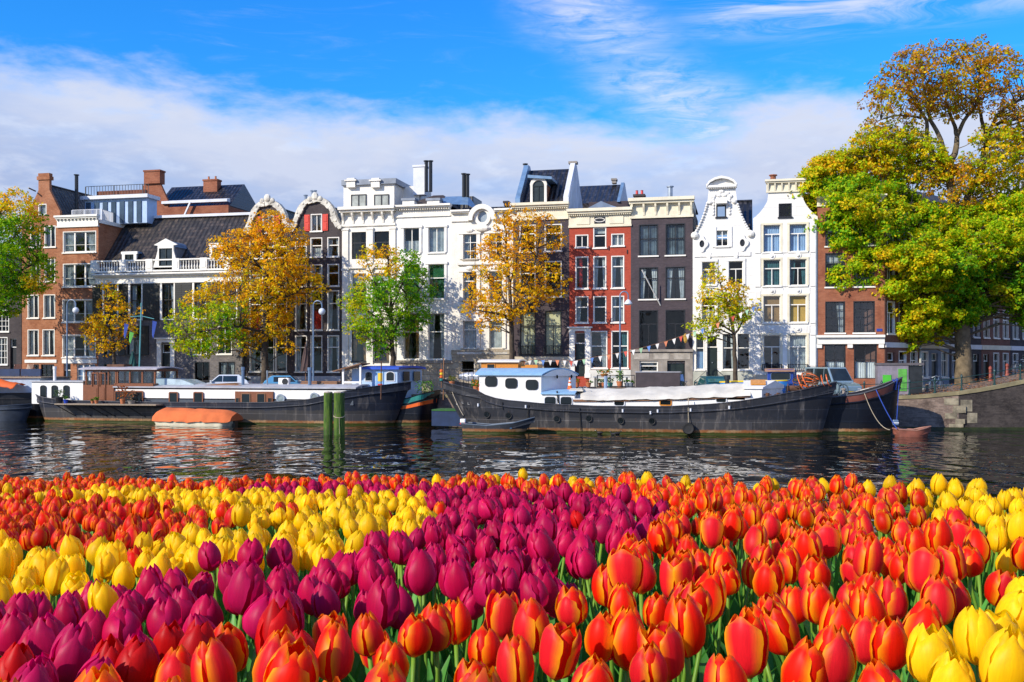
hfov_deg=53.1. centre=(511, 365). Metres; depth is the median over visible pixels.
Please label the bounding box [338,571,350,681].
tulip
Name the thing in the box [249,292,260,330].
window
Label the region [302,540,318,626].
tulip
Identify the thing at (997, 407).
quay wall
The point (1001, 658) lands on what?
tulip
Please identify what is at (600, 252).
canal house
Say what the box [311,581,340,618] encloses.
tulip
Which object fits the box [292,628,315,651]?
tulip
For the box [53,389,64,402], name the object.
potted plant
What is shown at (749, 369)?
window
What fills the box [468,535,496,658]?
tulip
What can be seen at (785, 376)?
sloop
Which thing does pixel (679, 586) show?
tulip
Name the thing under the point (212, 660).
tulip
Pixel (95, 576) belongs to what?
tulip
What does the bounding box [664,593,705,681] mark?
tulip
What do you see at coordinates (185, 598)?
tulip
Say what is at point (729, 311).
street tree
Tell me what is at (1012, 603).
tulip
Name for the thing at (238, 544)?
tulip
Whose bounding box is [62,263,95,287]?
window
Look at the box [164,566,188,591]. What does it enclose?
tulip
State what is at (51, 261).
window
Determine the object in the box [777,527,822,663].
tulip
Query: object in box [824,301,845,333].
window
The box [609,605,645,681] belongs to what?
tulip
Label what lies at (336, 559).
tulip
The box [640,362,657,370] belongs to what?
window
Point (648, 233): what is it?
window
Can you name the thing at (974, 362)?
door
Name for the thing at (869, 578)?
tulip
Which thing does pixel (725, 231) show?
window
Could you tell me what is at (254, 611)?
tulip
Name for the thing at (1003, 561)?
tulip
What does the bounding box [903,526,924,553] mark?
tulip
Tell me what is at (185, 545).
tulip
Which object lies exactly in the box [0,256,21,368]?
canal house
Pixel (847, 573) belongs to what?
tulip
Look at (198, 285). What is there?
window
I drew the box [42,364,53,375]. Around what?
window
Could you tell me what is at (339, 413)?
mooring post
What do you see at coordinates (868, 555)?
tulip
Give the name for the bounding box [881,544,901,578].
tulip
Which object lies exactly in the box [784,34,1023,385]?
elm tree
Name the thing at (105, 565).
tulip
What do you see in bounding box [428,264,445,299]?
window
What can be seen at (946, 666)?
tulip
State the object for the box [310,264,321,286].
window
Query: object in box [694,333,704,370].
window
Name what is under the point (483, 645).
tulip
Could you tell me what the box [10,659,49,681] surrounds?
tulip
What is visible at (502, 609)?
tulip
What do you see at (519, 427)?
dinghy
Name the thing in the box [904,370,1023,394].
fallen leaves
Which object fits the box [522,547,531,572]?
tulip
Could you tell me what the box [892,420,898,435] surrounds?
outboard motor
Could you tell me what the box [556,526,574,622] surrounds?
tulip
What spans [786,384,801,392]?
anchor winch
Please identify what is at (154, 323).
flag mast
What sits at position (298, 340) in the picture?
window
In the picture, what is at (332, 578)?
tulip
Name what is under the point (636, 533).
tulip
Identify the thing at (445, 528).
tulip
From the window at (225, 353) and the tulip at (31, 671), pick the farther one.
the window at (225, 353)
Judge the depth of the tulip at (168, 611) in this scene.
1.65 m
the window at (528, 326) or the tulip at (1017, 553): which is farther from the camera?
the window at (528, 326)
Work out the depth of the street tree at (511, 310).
82.58 m
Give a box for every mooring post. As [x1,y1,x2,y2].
[324,391,332,434]
[333,391,344,434]
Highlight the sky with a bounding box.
[0,0,1023,254]
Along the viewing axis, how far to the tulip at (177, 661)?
1.31 m
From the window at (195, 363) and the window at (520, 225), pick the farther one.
the window at (195, 363)
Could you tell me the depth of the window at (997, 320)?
93.74 m
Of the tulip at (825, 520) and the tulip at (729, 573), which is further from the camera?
the tulip at (825, 520)
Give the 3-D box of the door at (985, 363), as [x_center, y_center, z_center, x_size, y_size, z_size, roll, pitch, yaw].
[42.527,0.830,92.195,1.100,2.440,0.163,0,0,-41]
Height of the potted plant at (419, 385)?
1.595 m
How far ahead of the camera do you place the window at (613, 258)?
85.18 m
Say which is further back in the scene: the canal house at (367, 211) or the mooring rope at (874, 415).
the canal house at (367, 211)
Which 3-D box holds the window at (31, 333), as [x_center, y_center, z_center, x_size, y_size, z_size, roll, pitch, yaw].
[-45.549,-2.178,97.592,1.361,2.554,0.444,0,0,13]
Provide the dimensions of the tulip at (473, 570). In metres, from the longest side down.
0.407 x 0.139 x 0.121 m
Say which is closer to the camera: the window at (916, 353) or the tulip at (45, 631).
the tulip at (45, 631)
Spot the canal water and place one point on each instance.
(42, 449)
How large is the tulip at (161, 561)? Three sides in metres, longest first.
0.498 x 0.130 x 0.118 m
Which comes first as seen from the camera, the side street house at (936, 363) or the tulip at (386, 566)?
the tulip at (386, 566)
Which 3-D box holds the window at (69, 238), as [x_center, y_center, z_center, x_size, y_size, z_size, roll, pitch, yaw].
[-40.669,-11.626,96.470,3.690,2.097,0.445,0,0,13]
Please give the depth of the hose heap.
66.07 m
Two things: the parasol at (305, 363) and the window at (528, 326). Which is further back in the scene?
the window at (528, 326)
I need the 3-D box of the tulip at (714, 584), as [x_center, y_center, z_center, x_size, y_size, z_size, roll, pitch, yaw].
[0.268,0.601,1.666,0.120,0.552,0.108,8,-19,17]
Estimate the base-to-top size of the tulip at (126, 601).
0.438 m
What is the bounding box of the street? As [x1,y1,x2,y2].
[422,373,1023,393]
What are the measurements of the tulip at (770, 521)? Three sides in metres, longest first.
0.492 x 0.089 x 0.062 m
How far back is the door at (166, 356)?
94.54 m
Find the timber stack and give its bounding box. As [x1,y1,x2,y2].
[301,381,340,383]
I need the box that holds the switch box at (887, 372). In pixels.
[874,363,923,394]
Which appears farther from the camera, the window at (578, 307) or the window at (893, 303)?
the window at (578, 307)
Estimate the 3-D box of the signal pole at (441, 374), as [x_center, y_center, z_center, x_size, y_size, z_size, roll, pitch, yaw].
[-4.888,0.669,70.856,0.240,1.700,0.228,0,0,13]
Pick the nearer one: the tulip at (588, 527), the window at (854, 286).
the tulip at (588, 527)
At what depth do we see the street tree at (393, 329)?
84.58 m
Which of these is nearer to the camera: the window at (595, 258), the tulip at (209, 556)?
the tulip at (209, 556)
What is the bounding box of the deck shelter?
[332,363,369,389]
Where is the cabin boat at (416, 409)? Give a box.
[362,366,441,424]
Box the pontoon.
[432,408,461,425]
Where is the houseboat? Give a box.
[30,364,410,424]
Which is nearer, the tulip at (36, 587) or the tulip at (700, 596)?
the tulip at (700, 596)
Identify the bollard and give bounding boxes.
[988,366,992,380]
[1005,363,1008,375]
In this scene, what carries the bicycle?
on the street
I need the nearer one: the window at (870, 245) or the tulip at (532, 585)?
the tulip at (532, 585)
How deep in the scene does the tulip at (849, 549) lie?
2.16 m
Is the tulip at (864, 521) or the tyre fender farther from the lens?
the tyre fender
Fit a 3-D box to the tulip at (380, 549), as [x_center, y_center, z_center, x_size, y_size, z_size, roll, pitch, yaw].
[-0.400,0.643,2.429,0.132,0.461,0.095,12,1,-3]
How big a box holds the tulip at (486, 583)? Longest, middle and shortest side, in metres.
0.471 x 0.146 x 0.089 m
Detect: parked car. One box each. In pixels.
[210,375,252,383]
[262,375,300,388]
[694,376,724,385]
[804,366,861,392]
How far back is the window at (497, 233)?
87.56 m
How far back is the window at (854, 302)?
80.69 m
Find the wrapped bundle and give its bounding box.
[458,372,478,380]
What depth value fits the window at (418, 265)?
89.31 m
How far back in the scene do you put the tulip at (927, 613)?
1.41 m
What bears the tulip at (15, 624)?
on the field soil
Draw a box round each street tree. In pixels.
[0,186,59,317]
[76,280,145,383]
[163,209,331,388]
[335,243,437,365]
[458,202,572,358]
[681,262,761,380]
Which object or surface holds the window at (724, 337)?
in the canal house at (732, 254)
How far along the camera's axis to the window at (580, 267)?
85.85 m
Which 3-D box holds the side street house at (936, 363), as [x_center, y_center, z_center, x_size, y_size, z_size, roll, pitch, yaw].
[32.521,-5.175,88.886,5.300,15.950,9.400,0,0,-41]
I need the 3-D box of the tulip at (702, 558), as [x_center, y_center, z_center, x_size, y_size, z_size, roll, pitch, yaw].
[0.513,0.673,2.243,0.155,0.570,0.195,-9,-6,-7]
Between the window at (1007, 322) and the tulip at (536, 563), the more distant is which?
the window at (1007, 322)
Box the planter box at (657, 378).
[635,371,681,386]
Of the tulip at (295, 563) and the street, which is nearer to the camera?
the tulip at (295, 563)
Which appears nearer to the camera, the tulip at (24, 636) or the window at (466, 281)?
the tulip at (24, 636)
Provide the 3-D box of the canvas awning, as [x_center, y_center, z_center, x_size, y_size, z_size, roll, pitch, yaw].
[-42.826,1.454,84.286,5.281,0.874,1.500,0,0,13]
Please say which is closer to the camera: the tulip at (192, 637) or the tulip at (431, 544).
the tulip at (192, 637)
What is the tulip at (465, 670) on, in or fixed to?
on the field soil
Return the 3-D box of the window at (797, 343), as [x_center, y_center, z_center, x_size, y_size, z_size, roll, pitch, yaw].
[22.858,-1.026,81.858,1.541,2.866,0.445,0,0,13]
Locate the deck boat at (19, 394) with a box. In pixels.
[0,369,71,419]
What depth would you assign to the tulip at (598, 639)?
1.41 m
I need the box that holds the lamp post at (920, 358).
[919,314,924,389]
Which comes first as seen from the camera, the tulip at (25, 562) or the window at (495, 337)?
the tulip at (25, 562)
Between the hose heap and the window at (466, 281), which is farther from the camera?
the window at (466, 281)
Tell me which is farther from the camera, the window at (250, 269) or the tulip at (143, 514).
the window at (250, 269)
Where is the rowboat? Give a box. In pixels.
[892,426,931,436]
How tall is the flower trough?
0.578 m
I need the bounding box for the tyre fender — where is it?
[682,397,694,434]
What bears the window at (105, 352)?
in the canal house at (159, 266)
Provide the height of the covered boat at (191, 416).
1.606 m
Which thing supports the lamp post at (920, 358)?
on the street
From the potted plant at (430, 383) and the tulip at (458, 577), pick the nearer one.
the tulip at (458, 577)
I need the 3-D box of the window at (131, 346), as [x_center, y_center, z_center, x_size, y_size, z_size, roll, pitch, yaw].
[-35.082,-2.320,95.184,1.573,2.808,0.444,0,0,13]
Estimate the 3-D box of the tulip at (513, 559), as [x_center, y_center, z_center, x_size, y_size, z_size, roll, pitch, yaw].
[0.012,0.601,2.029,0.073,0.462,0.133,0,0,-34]
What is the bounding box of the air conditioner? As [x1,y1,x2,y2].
[278,378,289,383]
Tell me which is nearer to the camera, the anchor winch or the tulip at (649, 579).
the tulip at (649, 579)
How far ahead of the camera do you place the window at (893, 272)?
80.94 m
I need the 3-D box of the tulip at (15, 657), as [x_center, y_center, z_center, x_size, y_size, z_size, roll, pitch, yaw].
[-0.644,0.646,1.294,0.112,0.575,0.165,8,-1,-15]
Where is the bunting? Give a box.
[527,305,755,365]
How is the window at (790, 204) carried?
in the canal house at (784, 286)
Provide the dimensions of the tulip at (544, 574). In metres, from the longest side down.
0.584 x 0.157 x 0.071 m
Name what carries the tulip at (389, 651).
on the field soil
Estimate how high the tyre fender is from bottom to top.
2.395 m
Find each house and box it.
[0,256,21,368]
[22,173,92,375]
[53,174,159,379]
[90,212,249,383]
[143,169,255,214]
[243,190,341,388]
[337,178,430,383]
[394,160,481,391]
[450,201,512,384]
[510,161,582,368]
[566,201,631,386]
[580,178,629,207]
[628,186,697,386]
[691,176,754,384]
[753,174,817,379]
[815,180,886,388]
[826,190,923,362]
[909,191,981,385]
[919,283,950,388]
[970,200,1023,374]
[981,271,1010,381]
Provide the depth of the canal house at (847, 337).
80.90 m
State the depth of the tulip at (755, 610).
1.48 m
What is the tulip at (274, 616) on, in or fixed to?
on the field soil
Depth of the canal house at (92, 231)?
96.82 m
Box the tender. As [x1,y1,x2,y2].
[0,403,31,420]
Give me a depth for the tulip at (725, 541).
2.69 m
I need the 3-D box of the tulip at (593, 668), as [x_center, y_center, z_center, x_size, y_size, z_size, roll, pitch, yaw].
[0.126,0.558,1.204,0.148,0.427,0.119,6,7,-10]
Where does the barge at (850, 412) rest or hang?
on the canal water
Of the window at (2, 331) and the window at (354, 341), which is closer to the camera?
the window at (354, 341)
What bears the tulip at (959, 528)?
on the field soil
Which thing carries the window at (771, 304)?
in the canal house at (784, 286)
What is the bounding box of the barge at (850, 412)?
[822,377,902,433]
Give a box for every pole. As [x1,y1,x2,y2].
[380,361,381,398]
[440,363,442,387]
[443,358,443,399]
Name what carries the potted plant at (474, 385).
on the barge at (555, 404)
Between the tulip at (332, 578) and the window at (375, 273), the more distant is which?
the window at (375, 273)
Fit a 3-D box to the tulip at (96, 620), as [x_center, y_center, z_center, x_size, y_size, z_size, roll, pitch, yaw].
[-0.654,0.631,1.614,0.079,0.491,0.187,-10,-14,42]
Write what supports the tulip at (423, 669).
on the field soil
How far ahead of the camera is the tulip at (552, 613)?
2.01 m
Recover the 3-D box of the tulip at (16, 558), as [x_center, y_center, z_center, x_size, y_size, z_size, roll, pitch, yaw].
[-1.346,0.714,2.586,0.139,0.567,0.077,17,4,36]
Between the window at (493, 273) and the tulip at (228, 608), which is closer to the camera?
the tulip at (228, 608)
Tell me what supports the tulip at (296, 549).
on the field soil
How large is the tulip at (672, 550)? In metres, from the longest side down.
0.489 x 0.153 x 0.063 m
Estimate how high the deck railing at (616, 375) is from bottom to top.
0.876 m
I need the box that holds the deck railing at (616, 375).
[597,375,634,386]
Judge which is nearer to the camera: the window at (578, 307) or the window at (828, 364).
the window at (828, 364)
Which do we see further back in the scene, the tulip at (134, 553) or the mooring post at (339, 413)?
the mooring post at (339, 413)
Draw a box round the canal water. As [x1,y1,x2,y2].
[0,420,1023,538]
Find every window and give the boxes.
[0,318,9,332]
[0,337,7,365]
[26,295,38,318]
[26,329,38,355]
[38,204,46,215]
[41,329,54,355]
[42,294,55,318]
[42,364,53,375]
[43,225,55,247]
[43,259,54,282]
[61,299,91,322]
[61,335,95,357]
[62,231,96,253]
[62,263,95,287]
[77,364,94,379]
[103,326,116,355]
[105,285,118,320]
[126,326,139,355]
[131,285,141,319]
[160,284,173,319]
[193,283,206,319]
[194,362,209,381]
[216,326,232,354]
[219,362,234,374]
[248,337,260,372]
[249,269,259,284]
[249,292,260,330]
[263,215,274,233]
[268,338,273,372]
[274,336,287,372]
[275,291,287,330]
[294,291,307,330]
[294,335,307,372]
[295,238,307,257]
[309,237,322,257]
[309,291,322,330]
[310,214,322,231]
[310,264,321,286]
[310,335,322,372]
[326,237,339,257]
[326,264,339,286]
[326,290,339,330]
[326,335,339,372]
[350,328,366,362]
[351,273,365,308]
[352,232,365,258]
[375,231,388,258]
[375,273,388,307]
[402,228,420,254]
[402,315,420,359]
[404,265,418,299]
[427,227,445,253]
[427,313,445,359]
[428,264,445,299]
[462,234,477,260]
[462,272,477,301]
[462,321,477,349]
[488,321,503,349]
[489,233,501,259]
[490,271,501,300]
[519,311,535,355]
[520,225,535,252]
[520,262,535,297]
[544,224,562,251]
[544,310,562,355]
[544,362,558,367]
[545,261,562,297]
[574,234,588,248]
[574,256,588,289]
[574,296,588,323]
[590,331,607,368]
[592,227,606,248]
[592,256,606,289]
[592,296,606,323]
[610,233,624,246]
[610,256,624,288]
[610,296,624,323]
[610,331,628,368]
[638,224,658,256]
[638,267,658,300]
[639,310,657,347]
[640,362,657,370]
[665,223,685,256]
[665,266,685,299]
[665,310,684,348]
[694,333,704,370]
[700,262,716,285]
[701,297,714,322]
[715,205,726,218]
[715,229,729,247]
[721,333,732,370]
[729,261,743,285]
[737,333,750,370]
[762,225,781,253]
[762,260,781,286]
[762,296,781,323]
[762,335,779,370]
[778,203,792,218]
[788,224,807,252]
[788,259,807,286]
[788,295,807,323]
[790,335,805,370]
[824,217,844,247]
[824,253,845,287]
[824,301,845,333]
[825,344,844,366]
[852,252,875,287]
[852,301,875,333]
[853,220,875,246]
[854,344,876,378]
[887,262,894,278]
[887,301,896,334]
[899,351,905,362]
[910,351,917,362]
[921,351,929,378]
[941,352,948,378]
[973,319,980,338]
[983,311,990,338]
[993,312,999,338]
[993,353,999,377]
[1002,310,1009,339]
[1003,353,1008,376]
[1012,323,1019,339]
[1013,353,1017,373]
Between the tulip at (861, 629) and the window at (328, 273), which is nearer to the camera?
the tulip at (861, 629)
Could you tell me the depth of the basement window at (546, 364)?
86.06 m
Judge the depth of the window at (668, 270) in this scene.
84.11 m
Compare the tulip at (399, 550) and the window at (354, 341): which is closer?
the tulip at (399, 550)
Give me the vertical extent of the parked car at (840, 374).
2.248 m
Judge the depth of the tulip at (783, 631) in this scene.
1.46 m
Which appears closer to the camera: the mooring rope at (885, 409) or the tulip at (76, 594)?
the tulip at (76, 594)
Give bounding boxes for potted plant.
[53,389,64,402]
[117,386,128,403]
[127,390,135,403]
[415,381,427,393]
[422,381,433,392]
[448,375,455,383]
[471,379,478,389]
[607,377,614,385]
[616,370,623,385]
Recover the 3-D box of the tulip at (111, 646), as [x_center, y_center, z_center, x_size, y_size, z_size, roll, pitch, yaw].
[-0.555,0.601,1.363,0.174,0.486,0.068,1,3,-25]
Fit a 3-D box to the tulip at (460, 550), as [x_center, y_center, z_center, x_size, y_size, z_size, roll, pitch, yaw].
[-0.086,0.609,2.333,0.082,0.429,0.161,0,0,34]
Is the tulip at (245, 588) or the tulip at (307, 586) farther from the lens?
the tulip at (307, 586)
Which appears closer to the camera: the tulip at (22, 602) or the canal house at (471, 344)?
the tulip at (22, 602)
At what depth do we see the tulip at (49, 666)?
1.27 m
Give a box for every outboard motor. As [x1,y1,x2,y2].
[460,414,469,432]
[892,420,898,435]
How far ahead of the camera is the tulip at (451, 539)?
2.44 m
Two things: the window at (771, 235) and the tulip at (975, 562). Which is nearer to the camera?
the tulip at (975, 562)
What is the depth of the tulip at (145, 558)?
2.52 m
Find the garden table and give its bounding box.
[593,376,627,386]
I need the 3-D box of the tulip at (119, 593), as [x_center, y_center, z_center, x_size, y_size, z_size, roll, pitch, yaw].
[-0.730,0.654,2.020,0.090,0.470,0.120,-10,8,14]
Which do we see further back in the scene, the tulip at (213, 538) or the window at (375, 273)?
the window at (375, 273)
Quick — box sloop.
[719,368,797,397]
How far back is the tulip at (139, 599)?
1.83 m
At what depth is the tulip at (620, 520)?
2.64 m
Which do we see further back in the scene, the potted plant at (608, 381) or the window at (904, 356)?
the window at (904, 356)
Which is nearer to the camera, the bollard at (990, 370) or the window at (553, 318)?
the bollard at (990, 370)
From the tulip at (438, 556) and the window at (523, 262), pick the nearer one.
the tulip at (438, 556)
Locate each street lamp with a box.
[66,299,78,375]
[312,300,324,380]
[619,291,631,380]
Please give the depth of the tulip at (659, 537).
2.45 m
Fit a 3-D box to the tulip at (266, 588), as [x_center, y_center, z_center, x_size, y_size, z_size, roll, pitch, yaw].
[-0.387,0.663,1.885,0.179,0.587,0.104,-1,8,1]
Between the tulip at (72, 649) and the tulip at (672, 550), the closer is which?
the tulip at (72, 649)
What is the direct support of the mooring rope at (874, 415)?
attached to the barge at (850, 412)
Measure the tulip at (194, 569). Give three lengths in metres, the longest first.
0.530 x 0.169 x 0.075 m
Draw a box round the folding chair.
[680,374,686,385]
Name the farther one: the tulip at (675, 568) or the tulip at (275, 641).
the tulip at (675, 568)
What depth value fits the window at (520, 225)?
86.65 m
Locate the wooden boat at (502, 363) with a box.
[478,359,541,367]
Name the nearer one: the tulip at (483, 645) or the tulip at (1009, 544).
the tulip at (483, 645)
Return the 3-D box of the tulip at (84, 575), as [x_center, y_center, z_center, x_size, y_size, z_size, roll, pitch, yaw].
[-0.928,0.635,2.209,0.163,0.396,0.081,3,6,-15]
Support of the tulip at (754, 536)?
on the field soil
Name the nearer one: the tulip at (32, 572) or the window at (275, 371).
the tulip at (32, 572)
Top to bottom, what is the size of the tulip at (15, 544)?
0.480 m
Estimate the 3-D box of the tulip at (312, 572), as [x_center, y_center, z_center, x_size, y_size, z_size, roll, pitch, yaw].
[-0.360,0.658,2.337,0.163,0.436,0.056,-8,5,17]
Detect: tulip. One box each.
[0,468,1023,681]
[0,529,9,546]
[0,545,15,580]
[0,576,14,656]
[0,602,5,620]
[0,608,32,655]
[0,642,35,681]
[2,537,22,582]
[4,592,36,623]
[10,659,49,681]
[11,565,39,585]
[12,546,17,575]
[12,576,34,594]
[18,555,33,572]
[18,626,31,644]
[23,584,49,600]
[27,611,64,655]
[27,655,58,681]
[28,589,52,617]
[29,547,56,585]
[35,651,52,662]
[44,557,69,606]
[49,621,95,681]
[50,551,59,602]
[53,594,81,626]
[56,589,85,616]
[61,576,86,595]
[64,571,89,582]
[65,553,85,573]
[75,652,114,679]
[78,607,106,644]
[80,578,100,611]
[87,580,118,617]
[90,633,124,665]
[93,568,111,583]
[95,550,116,582]
[102,606,142,644]
[103,539,126,567]
[108,594,141,620]
[111,583,127,591]
[112,560,135,589]
[114,635,157,681]
[115,587,124,597]
[123,589,147,622]
[124,630,159,665]
[127,545,142,585]
[134,550,154,632]
[137,563,163,640]
[142,547,173,626]
[144,552,171,639]
[145,581,173,619]
[146,596,183,638]
[153,620,184,661]
[154,644,191,681]
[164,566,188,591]
[170,557,185,573]
[172,585,196,622]
[174,539,193,557]
[178,619,214,655]
[182,613,240,681]
[183,544,236,626]
[188,571,214,598]
[190,594,223,626]
[190,637,236,681]
[198,540,252,681]
[205,535,219,582]
[213,537,235,597]
[214,622,248,672]
[217,560,254,651]
[223,582,252,681]
[227,559,263,629]
[233,539,241,561]
[237,537,263,639]
[242,593,269,681]
[252,624,295,681]
[255,598,299,655]
[259,558,264,570]
[263,579,319,677]
[263,637,318,681]
[266,537,292,569]
[266,563,320,681]
[268,586,304,630]
[273,529,297,546]
[282,562,298,579]
[290,544,299,556]
[291,544,299,573]
[291,573,300,593]
[292,590,303,611]
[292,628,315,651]
[297,575,318,637]
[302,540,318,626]
[305,535,344,623]
[307,542,333,634]
[308,566,315,577]
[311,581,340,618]
[312,610,347,644]
[314,557,361,681]
[315,618,353,681]
[319,567,342,597]
[322,550,358,681]
[331,549,345,567]
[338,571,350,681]
[341,544,387,681]
[344,547,358,624]
[345,544,380,681]
[347,557,410,681]
[347,558,395,681]
[351,610,383,670]
[354,588,425,681]
[360,630,388,668]
[363,530,417,629]
[366,574,399,630]
[374,638,408,676]
[379,529,417,605]
[384,607,417,679]
[385,546,446,681]
[388,529,414,597]
[388,531,411,587]
[391,585,414,632]
[394,571,411,643]
[397,612,431,681]
[404,547,436,681]
[415,563,451,681]
[421,602,453,681]
[423,522,448,660]
[425,540,453,678]
[430,596,453,681]
[436,521,453,673]
[438,561,462,681]
[443,555,473,661]
[444,597,471,670]
[446,533,466,552]
[446,542,482,656]
[454,658,485,681]
[459,560,483,662]
[459,586,483,660]
[459,644,462,659]
[461,557,538,676]
[463,536,475,562]
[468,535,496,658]
[468,625,500,669]
[473,571,501,624]
[483,618,495,668]
[485,589,519,641]
[492,550,510,638]
[495,566,519,596]
[496,634,534,681]
[497,549,538,670]
[500,531,520,554]
[507,544,525,567]
[512,597,549,681]
[518,571,567,681]
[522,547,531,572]
[527,525,549,540]
[527,528,592,681]
[527,555,567,679]
[534,511,557,541]
[534,564,558,681]
[538,544,587,681]
[538,582,577,681]
[539,622,581,681]
[547,577,574,679]
[555,585,587,668]
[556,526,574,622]
[565,543,582,670]
[569,531,601,676]
[571,653,613,681]
[572,546,618,681]
[578,518,597,627]
[583,580,586,596]
[584,610,615,662]
[586,538,653,668]
[589,578,637,610]
[592,563,644,681]
[605,525,623,553]
[607,545,692,681]
[607,582,636,681]
[608,531,637,670]
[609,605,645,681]
[610,511,630,667]
[614,553,692,681]
[618,527,641,676]
[629,640,667,681]
[634,553,715,675]
[637,620,684,681]
[643,591,667,626]
[647,517,725,655]
[657,535,679,597]
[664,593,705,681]
[667,578,688,681]
[670,548,695,681]
[675,536,699,679]
[679,581,712,681]
[690,515,723,681]
[691,547,768,680]
[692,568,726,681]
[694,506,743,658]
[699,544,736,681]
[704,653,747,681]
[709,536,737,656]
[710,556,775,681]
[717,562,778,681]
[724,610,768,681]
[739,602,772,681]
[743,523,767,607]
[745,535,795,681]
[746,542,771,607]
[752,555,784,681]
[757,591,785,663]
[758,585,805,681]
[760,509,795,587]
[760,545,801,677]
[762,600,800,656]
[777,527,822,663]
[781,636,826,681]
[784,521,859,670]
[798,553,830,638]
[800,580,834,632]
[811,570,879,681]
[813,622,856,681]
[818,516,841,589]
[819,597,856,632]
[836,579,855,604]
[840,557,862,681]
[842,541,858,671]
[848,526,866,543]
[849,585,886,621]
[849,615,877,668]
[853,532,875,542]
[853,535,899,669]
[854,513,873,533]
[856,547,944,681]
[869,615,907,670]
[875,575,908,671]
[879,536,901,668]
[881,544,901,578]
[889,548,918,681]
[893,562,919,681]
[894,540,908,677]
[902,573,955,681]
[902,597,943,681]
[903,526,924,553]
[905,576,970,681]
[906,622,955,681]
[911,531,923,608]
[923,516,987,663]
[926,649,975,681]
[936,542,966,581]
[944,505,1017,575]
[945,625,952,634]
[948,517,978,609]
[953,605,997,681]
[962,526,990,607]
[962,543,984,662]
[970,569,1016,681]
[972,524,1007,608]
[979,624,1023,681]
[981,514,1023,611]
[984,609,1019,632]
[995,547,1017,572]
[995,590,1023,633]
[1004,576,1023,594]
[1005,508,1023,576]
[1006,540,1011,550]
[1010,536,1023,570]
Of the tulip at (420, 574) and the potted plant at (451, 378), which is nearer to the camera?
the tulip at (420, 574)
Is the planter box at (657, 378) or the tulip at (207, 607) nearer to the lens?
the tulip at (207, 607)
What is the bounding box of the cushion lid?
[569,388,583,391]
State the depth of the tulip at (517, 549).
2.43 m
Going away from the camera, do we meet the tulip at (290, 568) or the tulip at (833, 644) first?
the tulip at (833, 644)
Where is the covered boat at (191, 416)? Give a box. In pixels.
[152,407,242,425]
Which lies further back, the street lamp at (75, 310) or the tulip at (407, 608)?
the street lamp at (75, 310)
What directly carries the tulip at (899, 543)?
on the field soil
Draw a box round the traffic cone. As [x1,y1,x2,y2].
[567,377,571,388]
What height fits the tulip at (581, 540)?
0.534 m
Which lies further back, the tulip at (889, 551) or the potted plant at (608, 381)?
the potted plant at (608, 381)
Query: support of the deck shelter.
on the houseboat
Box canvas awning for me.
[0,379,25,388]
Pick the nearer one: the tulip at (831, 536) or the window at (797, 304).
the tulip at (831, 536)
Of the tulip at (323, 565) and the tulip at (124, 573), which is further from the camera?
the tulip at (124, 573)
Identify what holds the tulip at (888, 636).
on the field soil
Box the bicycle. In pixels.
[925,376,943,388]
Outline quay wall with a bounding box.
[144,379,1023,429]
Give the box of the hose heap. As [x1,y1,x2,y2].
[792,371,830,388]
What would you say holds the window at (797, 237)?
in the canal house at (784, 286)
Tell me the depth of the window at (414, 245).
89.25 m
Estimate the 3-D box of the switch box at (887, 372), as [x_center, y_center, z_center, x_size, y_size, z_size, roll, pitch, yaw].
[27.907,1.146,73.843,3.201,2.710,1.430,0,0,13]
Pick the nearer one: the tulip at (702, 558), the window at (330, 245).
the tulip at (702, 558)
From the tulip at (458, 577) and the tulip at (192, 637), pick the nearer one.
the tulip at (192, 637)
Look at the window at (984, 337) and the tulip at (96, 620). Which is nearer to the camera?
the tulip at (96, 620)
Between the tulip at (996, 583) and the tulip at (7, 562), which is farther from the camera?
the tulip at (7, 562)
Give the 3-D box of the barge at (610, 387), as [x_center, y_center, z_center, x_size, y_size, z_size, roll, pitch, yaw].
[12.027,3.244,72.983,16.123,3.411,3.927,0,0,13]
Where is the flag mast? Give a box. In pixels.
[124,303,156,366]
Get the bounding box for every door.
[12,348,15,368]
[163,353,169,376]
[575,344,584,376]
[668,363,684,385]
[707,348,716,375]
[883,375,890,382]
[932,361,935,382]
[973,361,976,382]
[984,362,986,380]
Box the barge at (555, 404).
[438,368,836,434]
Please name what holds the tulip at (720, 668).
on the field soil
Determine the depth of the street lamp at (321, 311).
82.84 m
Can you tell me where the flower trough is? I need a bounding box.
[596,369,612,376]
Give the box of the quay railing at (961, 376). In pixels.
[860,363,1023,394]
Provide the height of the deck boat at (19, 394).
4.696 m
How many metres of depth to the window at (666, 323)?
84.02 m
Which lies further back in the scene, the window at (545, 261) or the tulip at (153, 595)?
the window at (545, 261)
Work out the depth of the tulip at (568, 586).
2.15 m
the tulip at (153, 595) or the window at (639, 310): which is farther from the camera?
the window at (639, 310)
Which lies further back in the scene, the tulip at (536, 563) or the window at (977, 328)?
the window at (977, 328)
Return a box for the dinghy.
[461,417,534,433]
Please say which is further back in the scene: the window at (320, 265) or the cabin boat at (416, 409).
the window at (320, 265)
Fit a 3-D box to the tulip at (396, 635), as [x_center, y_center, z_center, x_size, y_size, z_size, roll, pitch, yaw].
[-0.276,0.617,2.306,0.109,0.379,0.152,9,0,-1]
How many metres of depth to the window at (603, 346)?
85.54 m
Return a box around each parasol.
[127,350,136,372]
[300,342,309,380]
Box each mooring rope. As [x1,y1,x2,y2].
[864,393,889,429]
[876,390,896,428]
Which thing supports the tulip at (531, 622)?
on the field soil

